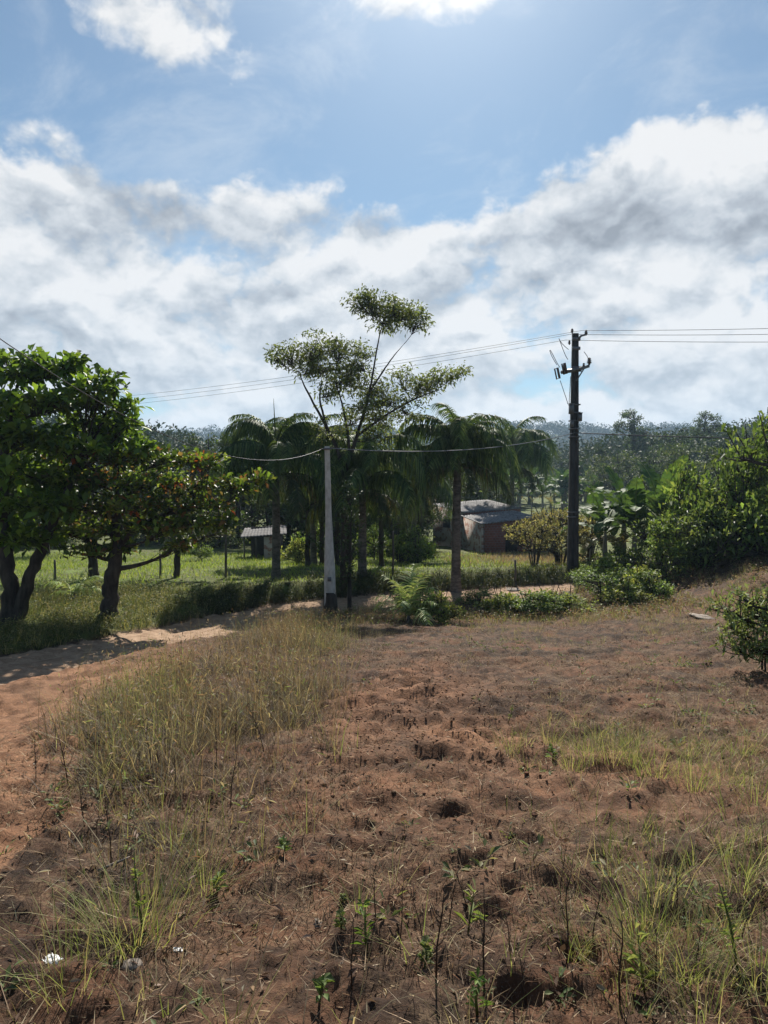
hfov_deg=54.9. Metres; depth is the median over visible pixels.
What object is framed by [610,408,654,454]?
leafy tree
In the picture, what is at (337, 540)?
leafy tree
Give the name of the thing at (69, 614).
verge weeds
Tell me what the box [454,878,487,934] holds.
weed plant
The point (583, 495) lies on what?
banana plant
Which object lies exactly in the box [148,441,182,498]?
leafy tree
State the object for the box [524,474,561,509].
banana plant
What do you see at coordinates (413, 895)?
weed stalk
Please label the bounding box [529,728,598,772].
grass tuft
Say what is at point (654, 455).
leafy tree
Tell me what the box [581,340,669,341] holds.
power line
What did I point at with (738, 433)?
leafy tree
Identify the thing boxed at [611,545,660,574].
shrub
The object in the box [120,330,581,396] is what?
power line
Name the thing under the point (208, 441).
leafy tree
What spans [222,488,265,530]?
leafy tree
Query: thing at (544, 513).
shrub
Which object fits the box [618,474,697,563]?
shrub
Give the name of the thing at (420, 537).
shrub
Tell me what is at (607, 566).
shrub
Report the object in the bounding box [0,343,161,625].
almond tree
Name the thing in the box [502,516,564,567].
shrub
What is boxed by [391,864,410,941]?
weed stalk
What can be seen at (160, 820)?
grass tuft
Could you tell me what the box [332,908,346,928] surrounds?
weed plant
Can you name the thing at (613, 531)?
banana plant
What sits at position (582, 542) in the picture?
shrub
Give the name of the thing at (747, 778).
grass tuft
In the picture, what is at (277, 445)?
palm tree
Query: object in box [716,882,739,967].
weed plant
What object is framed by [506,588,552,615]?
shrub
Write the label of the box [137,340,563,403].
power line
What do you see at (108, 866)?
stick
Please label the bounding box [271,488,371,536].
leafy tree
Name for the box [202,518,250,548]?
shrub
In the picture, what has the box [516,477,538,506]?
banana plant
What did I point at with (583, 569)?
shrub
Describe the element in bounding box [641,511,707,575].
shrub
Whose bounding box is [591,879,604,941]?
weed stalk
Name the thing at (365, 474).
palm tree
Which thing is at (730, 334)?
power line
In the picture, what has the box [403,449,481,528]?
leafy tree
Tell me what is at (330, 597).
concrete pole
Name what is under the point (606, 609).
edge weeds
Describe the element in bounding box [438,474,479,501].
leafy tree
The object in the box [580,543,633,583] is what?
shrub
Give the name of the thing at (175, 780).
weed stalk
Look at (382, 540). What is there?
leafy tree
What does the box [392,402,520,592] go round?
palm tree
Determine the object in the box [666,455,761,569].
shrub
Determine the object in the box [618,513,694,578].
shrub
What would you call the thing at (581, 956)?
grass tuft
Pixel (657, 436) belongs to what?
power line
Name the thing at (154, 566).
meadow grass
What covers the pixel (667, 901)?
grass tuft
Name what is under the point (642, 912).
grass tuft
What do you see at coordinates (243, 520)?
shrub
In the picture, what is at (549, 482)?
banana plant
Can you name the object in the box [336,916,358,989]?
weed stalk
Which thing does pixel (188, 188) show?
sky
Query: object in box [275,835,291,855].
weed plant
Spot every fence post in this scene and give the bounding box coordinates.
[53,560,55,579]
[159,553,161,577]
[225,534,226,576]
[392,531,393,574]
[514,560,516,584]
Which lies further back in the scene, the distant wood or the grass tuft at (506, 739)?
the distant wood
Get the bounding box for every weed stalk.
[31,740,40,780]
[55,729,69,786]
[71,766,87,826]
[89,805,99,838]
[94,773,118,863]
[124,807,141,862]
[137,716,151,773]
[146,772,151,803]
[151,729,159,767]
[173,761,177,803]
[214,718,220,766]
[229,707,238,747]
[230,739,241,805]
[247,703,264,751]
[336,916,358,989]
[369,859,378,917]
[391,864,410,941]
[404,878,422,938]
[429,886,447,979]
[447,868,460,930]
[448,859,470,908]
[477,882,496,985]
[498,908,512,967]
[511,937,533,1005]
[559,852,573,963]
[560,842,569,903]
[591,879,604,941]
[599,910,627,1006]
[650,931,663,997]
[670,850,684,919]
[689,908,708,974]
[739,868,767,943]
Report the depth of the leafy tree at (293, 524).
51.76 m
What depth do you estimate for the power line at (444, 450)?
24.33 m
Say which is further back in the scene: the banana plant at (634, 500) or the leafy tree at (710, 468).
the leafy tree at (710, 468)
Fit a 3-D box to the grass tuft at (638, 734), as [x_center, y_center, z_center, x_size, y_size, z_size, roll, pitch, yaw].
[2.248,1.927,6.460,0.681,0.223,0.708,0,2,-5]
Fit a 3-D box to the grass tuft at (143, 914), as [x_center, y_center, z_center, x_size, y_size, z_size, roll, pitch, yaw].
[-1.075,1.615,3.003,0.766,0.251,0.797,1,3,25]
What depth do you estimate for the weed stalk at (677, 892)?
3.11 m
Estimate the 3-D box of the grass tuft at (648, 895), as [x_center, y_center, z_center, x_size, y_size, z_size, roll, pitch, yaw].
[1.230,1.491,3.249,0.711,0.413,0.702,-2,3,-36]
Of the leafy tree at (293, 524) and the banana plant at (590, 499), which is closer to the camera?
the banana plant at (590, 499)
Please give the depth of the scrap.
2.88 m
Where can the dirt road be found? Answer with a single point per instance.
(34, 663)
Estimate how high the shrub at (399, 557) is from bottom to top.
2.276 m
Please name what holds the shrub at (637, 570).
on the ground at (14, 712)
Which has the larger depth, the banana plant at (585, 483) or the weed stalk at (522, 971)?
the banana plant at (585, 483)
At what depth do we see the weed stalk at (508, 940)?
2.65 m
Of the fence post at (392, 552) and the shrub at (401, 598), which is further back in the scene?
the fence post at (392, 552)
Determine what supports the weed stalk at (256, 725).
on the ground at (14, 712)
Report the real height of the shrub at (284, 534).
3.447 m
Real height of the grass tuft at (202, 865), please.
0.337 m
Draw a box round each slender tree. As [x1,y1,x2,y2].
[146,491,235,577]
[334,479,364,612]
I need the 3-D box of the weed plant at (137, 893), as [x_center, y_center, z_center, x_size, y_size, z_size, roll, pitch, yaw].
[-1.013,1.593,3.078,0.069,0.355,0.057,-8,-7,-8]
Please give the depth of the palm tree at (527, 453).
53.75 m
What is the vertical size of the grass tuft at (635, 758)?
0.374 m
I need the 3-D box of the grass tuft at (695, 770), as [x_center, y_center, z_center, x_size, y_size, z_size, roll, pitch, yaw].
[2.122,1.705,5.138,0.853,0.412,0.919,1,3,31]
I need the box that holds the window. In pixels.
[443,517,449,527]
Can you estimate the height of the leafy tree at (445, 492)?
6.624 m
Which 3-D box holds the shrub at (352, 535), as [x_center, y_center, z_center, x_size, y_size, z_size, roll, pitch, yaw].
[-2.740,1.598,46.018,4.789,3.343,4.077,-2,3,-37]
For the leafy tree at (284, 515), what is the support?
on the ground at (14, 712)
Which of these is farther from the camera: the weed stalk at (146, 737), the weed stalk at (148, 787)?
the weed stalk at (146, 737)
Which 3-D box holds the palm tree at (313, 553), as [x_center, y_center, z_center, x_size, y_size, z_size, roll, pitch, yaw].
[-3.843,-0.792,35.807,5.801,7.917,5.472,-1,3,-14]
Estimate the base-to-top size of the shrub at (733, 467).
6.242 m
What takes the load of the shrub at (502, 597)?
on the ground at (14, 712)
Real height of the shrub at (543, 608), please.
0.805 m
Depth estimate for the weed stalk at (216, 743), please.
5.57 m
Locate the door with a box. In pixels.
[505,525,516,551]
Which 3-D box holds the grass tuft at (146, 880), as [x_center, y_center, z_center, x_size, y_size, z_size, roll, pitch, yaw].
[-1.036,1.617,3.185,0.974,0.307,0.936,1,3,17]
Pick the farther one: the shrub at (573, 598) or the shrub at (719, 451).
the shrub at (719, 451)
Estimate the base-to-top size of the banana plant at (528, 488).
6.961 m
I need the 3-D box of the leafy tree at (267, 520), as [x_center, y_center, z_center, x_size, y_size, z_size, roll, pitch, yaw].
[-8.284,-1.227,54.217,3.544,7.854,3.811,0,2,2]
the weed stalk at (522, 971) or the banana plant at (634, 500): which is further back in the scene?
the banana plant at (634, 500)
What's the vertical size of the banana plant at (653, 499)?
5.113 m
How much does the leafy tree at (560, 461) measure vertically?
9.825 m
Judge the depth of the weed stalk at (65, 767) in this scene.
4.99 m
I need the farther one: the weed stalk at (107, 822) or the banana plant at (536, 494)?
the banana plant at (536, 494)
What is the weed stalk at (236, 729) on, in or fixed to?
on the ground at (14, 712)
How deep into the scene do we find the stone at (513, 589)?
28.69 m
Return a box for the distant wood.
[146,419,744,459]
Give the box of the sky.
[0,0,767,436]
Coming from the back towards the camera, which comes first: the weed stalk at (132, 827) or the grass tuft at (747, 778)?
the grass tuft at (747, 778)
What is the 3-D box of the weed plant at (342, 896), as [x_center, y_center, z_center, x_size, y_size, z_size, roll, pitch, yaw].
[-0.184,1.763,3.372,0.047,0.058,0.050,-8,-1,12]
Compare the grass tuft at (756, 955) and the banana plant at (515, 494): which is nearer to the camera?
the grass tuft at (756, 955)
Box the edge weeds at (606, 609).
[328,553,767,626]
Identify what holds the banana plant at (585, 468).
on the ground at (14, 712)
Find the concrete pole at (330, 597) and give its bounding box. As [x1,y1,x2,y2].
[323,446,337,616]
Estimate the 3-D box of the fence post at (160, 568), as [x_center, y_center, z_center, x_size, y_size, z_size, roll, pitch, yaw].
[-8.564,2.101,28.321,0.106,1.026,0.101,2,3,43]
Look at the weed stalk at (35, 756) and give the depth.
5.10 m
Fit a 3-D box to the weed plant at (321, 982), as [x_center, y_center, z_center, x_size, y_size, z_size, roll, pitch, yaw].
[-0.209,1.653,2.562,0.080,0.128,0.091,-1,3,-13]
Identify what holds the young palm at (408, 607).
on the ground at (14, 712)
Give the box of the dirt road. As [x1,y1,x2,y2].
[0,582,605,684]
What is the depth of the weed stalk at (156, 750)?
5.21 m
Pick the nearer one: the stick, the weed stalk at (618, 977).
the weed stalk at (618, 977)
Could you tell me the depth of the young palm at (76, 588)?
23.56 m
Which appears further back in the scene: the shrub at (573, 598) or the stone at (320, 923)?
the shrub at (573, 598)
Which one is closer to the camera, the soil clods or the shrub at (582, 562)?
the soil clods
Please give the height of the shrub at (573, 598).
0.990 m
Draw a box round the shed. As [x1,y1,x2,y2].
[240,525,286,558]
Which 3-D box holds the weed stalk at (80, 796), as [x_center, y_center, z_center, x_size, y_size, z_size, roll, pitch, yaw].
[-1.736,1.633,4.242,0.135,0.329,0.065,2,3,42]
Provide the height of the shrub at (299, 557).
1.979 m
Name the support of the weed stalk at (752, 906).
on the ground at (14, 712)
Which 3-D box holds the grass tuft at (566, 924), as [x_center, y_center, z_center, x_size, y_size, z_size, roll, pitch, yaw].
[0.687,1.590,2.870,0.543,0.262,0.584,-2,3,-36]
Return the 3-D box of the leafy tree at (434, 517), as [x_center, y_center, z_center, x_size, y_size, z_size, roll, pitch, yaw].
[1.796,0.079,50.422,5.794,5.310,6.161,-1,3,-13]
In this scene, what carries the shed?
on the ground at (14, 712)
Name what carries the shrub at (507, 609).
on the ground at (14, 712)
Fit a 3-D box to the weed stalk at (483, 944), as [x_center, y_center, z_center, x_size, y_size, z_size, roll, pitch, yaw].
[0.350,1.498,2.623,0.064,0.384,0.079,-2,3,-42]
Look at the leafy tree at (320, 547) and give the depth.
36.02 m
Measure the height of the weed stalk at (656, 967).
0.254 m
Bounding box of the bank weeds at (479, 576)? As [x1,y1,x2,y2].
[175,561,688,615]
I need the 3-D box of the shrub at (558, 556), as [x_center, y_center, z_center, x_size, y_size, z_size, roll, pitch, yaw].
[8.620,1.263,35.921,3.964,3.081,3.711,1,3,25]
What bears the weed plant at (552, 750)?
on the ground at (14, 712)
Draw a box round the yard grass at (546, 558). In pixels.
[437,550,666,568]
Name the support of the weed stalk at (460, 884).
on the ground at (14, 712)
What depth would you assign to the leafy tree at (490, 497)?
86.95 m
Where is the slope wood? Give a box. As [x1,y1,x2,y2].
[3,412,767,488]
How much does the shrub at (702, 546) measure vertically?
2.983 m
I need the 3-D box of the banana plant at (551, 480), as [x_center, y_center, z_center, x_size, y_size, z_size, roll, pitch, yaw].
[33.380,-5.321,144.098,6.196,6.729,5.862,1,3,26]
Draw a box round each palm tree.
[206,398,340,578]
[253,414,360,564]
[297,423,435,576]
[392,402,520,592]
[463,416,562,505]
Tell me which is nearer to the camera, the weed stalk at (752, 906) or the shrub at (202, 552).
the weed stalk at (752, 906)
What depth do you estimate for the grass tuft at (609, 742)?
5.78 m
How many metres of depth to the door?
48.53 m
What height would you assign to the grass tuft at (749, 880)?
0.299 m
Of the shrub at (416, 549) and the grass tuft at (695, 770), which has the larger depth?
the shrub at (416, 549)
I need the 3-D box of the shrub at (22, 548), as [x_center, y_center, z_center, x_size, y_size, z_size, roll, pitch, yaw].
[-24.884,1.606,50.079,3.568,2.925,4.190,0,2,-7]
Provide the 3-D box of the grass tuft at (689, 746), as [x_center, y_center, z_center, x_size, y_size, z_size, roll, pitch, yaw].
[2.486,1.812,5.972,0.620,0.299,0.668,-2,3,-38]
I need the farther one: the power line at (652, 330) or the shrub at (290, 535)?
the shrub at (290, 535)
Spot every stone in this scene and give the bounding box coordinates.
[119,958,142,970]
[313,918,321,927]
[506,587,520,591]
[688,613,715,619]
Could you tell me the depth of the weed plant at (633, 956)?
2.67 m
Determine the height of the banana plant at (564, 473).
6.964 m
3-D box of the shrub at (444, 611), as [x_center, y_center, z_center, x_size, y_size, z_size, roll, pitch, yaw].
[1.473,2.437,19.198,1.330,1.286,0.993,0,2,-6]
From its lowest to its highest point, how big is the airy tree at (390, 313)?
11.213 m
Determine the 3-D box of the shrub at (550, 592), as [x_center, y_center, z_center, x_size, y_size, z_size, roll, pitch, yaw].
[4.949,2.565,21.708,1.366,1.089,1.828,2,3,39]
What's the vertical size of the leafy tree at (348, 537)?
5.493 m
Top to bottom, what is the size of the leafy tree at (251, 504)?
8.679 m
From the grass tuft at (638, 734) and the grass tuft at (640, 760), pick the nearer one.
the grass tuft at (640, 760)
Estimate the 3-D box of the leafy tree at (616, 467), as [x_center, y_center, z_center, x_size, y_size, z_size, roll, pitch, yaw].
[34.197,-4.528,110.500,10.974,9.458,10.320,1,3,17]
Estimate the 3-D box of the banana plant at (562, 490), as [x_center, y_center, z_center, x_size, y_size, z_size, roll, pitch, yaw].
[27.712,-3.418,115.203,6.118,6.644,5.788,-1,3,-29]
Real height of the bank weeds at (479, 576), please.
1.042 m
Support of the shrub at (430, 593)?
on the ground at (14, 712)
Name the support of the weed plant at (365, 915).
on the ground at (14, 712)
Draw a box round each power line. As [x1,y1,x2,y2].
[0,338,322,460]
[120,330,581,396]
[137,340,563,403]
[153,334,569,397]
[331,433,572,451]
[570,334,767,334]
[574,432,755,438]
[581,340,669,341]
[582,328,767,330]
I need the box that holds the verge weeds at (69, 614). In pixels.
[0,575,254,654]
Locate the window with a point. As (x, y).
(446, 524)
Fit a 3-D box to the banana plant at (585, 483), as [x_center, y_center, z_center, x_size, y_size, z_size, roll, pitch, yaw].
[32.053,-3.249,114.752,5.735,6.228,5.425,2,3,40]
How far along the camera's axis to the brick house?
50.45 m
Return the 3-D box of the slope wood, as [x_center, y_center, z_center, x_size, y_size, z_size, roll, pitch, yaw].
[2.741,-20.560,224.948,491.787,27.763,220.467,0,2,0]
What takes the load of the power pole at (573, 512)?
on the ground at (14, 712)
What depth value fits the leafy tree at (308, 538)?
34.00 m
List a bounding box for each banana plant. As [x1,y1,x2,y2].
[495,474,521,503]
[501,479,533,505]
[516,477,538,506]
[520,468,544,504]
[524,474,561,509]
[531,473,541,502]
[537,476,560,506]
[542,471,556,500]
[543,469,583,509]
[546,478,583,509]
[547,467,586,506]
[554,481,619,561]
[560,485,649,557]
[579,465,674,562]
[579,466,608,495]
[579,474,606,496]
[579,485,587,501]
[591,454,695,567]
[594,477,674,556]
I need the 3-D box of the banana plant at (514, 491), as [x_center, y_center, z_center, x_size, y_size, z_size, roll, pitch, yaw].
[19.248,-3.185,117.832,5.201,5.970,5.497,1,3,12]
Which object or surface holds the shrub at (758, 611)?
on the ground at (14, 712)
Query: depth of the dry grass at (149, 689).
6.53 m
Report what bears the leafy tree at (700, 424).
on the ground at (14, 712)
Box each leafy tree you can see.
[9,459,62,555]
[40,486,147,577]
[96,477,168,535]
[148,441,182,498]
[151,446,244,536]
[174,432,229,516]
[210,426,250,542]
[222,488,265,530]
[231,489,254,521]
[247,487,285,525]
[259,487,295,544]
[261,488,304,533]
[271,479,303,534]
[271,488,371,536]
[283,467,323,566]
[302,473,324,564]
[314,471,358,566]
[333,483,358,564]
[358,465,402,566]
[378,491,450,539]
[382,453,452,544]
[388,443,415,533]
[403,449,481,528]
[404,440,429,536]
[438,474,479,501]
[461,463,497,500]
[471,470,519,503]
[549,452,568,489]
[565,456,591,501]
[579,449,643,501]
[583,444,611,474]
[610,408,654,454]
[629,453,673,491]
[644,430,694,473]
[649,443,728,504]
[685,410,723,444]
[694,427,741,463]
[696,444,765,509]
[740,424,767,446]
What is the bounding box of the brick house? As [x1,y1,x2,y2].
[432,500,535,552]
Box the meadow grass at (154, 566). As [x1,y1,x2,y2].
[1,550,655,590]
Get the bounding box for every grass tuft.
[0,824,228,950]
[0,862,171,1011]
[11,856,212,980]
[42,831,244,958]
[96,777,230,853]
[133,808,267,899]
[484,720,541,753]
[490,861,630,962]
[525,896,694,993]
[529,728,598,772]
[532,714,570,744]
[539,717,646,765]
[552,829,741,963]
[552,857,758,989]
[560,707,654,767]
[568,706,616,739]
[577,798,747,908]
[595,719,678,767]
[600,879,766,992]
[613,725,721,779]
[615,715,667,744]
[615,907,767,1023]
[648,725,753,793]
[656,847,765,937]
[663,723,716,759]
[675,868,767,1005]
[678,735,766,787]
[683,801,767,896]
[689,742,767,805]
[711,717,766,755]
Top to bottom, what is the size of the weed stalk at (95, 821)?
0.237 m
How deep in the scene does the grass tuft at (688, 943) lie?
2.77 m
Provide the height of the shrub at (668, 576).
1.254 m
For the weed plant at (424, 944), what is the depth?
2.71 m
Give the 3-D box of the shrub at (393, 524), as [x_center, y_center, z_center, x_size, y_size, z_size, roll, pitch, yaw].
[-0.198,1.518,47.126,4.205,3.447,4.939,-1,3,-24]
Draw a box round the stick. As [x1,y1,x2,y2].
[97,856,129,870]
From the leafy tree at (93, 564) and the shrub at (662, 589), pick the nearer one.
the shrub at (662, 589)
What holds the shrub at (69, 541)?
on the ground at (14, 712)
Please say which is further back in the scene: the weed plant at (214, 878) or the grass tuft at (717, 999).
the weed plant at (214, 878)
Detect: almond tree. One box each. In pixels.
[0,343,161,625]
[33,441,277,621]
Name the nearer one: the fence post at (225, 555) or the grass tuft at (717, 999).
the grass tuft at (717, 999)
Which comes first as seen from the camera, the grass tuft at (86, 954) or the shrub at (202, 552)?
the grass tuft at (86, 954)
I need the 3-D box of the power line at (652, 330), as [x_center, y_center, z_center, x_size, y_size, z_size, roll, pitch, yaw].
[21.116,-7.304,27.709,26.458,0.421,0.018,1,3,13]
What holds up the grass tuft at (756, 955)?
on the ground at (14, 712)
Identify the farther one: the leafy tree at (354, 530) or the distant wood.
the distant wood
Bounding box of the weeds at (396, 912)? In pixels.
[0,626,763,1023]
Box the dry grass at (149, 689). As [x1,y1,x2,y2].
[0,598,388,1023]
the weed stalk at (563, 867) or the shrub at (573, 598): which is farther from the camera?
the shrub at (573, 598)
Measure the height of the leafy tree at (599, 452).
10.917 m
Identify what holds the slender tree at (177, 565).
on the ground at (14, 712)
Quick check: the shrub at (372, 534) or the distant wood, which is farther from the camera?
the distant wood
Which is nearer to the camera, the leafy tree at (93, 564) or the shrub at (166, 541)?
the leafy tree at (93, 564)
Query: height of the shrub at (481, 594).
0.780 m
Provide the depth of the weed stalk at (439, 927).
2.56 m
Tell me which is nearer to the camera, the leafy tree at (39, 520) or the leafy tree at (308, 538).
the leafy tree at (308, 538)
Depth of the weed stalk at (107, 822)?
3.74 m
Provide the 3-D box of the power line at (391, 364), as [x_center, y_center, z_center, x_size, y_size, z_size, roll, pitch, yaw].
[-11.486,-7.763,46.208,49.336,0.572,0.016,2,3,39]
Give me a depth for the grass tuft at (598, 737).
6.82 m
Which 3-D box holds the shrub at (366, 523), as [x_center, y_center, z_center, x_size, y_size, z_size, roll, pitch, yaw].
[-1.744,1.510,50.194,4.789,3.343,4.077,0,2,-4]
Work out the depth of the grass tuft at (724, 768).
5.18 m
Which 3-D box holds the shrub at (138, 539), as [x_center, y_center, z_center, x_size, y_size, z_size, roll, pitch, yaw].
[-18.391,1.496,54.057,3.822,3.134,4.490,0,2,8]
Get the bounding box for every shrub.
[13,521,35,550]
[50,535,82,548]
[109,515,159,546]
[140,533,173,544]
[151,513,210,548]
[187,538,212,558]
[190,510,235,542]
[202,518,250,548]
[222,507,271,544]
[261,509,304,546]
[280,529,317,563]
[283,512,340,549]
[291,521,324,553]
[317,515,384,554]
[352,518,388,542]
[355,512,416,553]
[355,523,389,560]
[383,525,421,564]
[389,591,417,620]
[396,524,435,564]
[398,574,440,621]
[416,582,466,623]
[417,527,439,557]
[455,588,493,607]
[472,581,518,614]
[493,601,524,614]
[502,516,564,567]
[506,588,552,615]
[520,506,596,562]
[521,590,566,615]
[522,505,590,552]
[533,579,570,613]
[552,583,601,613]
[557,526,619,563]
[564,560,611,588]
[569,568,644,601]
[578,552,605,582]
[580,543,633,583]
[594,553,635,582]
[597,574,657,605]
[607,556,660,595]
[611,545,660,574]
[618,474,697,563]
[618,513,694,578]
[626,568,674,600]
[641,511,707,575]
[643,554,692,583]
[647,455,734,572]
[649,495,751,569]
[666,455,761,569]
[690,412,767,560]
[691,462,767,556]
[695,576,767,671]
[697,408,767,558]
[714,443,767,553]
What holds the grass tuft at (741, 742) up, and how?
on the ground at (14, 712)
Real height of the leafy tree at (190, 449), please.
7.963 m
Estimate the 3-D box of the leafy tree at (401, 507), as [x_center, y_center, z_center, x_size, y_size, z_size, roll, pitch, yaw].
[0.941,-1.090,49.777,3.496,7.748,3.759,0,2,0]
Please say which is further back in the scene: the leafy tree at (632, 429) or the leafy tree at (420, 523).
the leafy tree at (632, 429)
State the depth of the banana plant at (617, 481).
35.08 m
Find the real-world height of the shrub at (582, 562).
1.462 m
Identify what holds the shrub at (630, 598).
on the ground at (14, 712)
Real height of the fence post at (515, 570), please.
1.111 m
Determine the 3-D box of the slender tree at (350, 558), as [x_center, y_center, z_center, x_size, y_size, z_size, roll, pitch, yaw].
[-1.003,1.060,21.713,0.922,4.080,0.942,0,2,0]
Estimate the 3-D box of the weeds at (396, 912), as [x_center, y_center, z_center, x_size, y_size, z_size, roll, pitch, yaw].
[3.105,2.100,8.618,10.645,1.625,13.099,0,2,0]
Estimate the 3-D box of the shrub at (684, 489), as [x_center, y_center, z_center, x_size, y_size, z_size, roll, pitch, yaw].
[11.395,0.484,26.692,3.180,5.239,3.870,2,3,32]
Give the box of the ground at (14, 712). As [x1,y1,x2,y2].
[0,434,767,1023]
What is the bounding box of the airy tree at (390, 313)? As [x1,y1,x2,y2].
[263,283,473,590]
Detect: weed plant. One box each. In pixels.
[130,852,149,934]
[208,869,228,892]
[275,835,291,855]
[312,972,334,1002]
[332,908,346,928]
[339,893,346,902]
[350,899,374,953]
[417,935,434,968]
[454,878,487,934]
[464,967,493,1015]
[545,743,557,760]
[620,918,660,992]
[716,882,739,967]
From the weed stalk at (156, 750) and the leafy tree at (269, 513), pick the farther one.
the leafy tree at (269, 513)
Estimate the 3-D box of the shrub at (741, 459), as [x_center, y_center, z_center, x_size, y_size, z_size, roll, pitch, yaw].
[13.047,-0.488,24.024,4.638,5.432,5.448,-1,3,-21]
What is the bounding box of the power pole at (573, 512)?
[549,329,591,570]
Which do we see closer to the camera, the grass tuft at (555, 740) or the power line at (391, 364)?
the grass tuft at (555, 740)
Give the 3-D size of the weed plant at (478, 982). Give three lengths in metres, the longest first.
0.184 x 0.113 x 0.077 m
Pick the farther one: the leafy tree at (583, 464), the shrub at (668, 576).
the leafy tree at (583, 464)
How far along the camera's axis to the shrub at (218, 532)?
56.91 m
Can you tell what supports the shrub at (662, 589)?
on the ground at (14, 712)
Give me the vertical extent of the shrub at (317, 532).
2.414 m
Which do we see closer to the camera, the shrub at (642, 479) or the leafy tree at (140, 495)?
the shrub at (642, 479)
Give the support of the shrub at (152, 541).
on the ground at (14, 712)
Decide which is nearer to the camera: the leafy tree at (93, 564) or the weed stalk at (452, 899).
the weed stalk at (452, 899)
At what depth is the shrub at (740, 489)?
24.45 m
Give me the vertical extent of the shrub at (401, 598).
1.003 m
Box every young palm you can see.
[45,568,103,599]
[370,563,440,626]
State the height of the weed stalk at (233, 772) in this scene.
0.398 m
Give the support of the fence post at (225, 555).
on the ground at (14, 712)
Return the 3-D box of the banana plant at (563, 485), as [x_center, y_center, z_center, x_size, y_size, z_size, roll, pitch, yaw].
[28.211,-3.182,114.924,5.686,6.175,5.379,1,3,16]
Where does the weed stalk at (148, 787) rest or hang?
on the ground at (14, 712)
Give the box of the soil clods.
[278,656,670,897]
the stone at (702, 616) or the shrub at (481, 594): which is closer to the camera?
the stone at (702, 616)
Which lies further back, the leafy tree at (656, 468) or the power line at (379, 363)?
the leafy tree at (656, 468)
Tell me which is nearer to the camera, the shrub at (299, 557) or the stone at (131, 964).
the stone at (131, 964)
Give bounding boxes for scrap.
[42,953,61,963]
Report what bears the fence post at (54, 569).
on the ground at (14, 712)
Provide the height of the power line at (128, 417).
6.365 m
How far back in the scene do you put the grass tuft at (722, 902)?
3.12 m
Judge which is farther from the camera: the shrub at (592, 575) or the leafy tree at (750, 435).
the leafy tree at (750, 435)
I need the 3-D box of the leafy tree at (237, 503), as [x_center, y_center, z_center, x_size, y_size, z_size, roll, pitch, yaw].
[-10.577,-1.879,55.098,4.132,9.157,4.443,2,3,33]
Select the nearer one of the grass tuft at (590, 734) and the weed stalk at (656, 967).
the weed stalk at (656, 967)
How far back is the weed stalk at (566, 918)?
2.77 m
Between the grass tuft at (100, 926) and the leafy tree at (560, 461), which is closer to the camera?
the grass tuft at (100, 926)
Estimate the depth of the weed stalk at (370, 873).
3.06 m
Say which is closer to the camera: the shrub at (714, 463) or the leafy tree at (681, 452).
the shrub at (714, 463)
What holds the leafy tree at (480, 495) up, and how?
on the ground at (14, 712)
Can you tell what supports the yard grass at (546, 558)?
on the ground at (14, 712)
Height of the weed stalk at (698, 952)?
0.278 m
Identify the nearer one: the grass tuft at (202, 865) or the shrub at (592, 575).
the grass tuft at (202, 865)
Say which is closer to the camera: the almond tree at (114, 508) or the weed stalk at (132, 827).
the weed stalk at (132, 827)

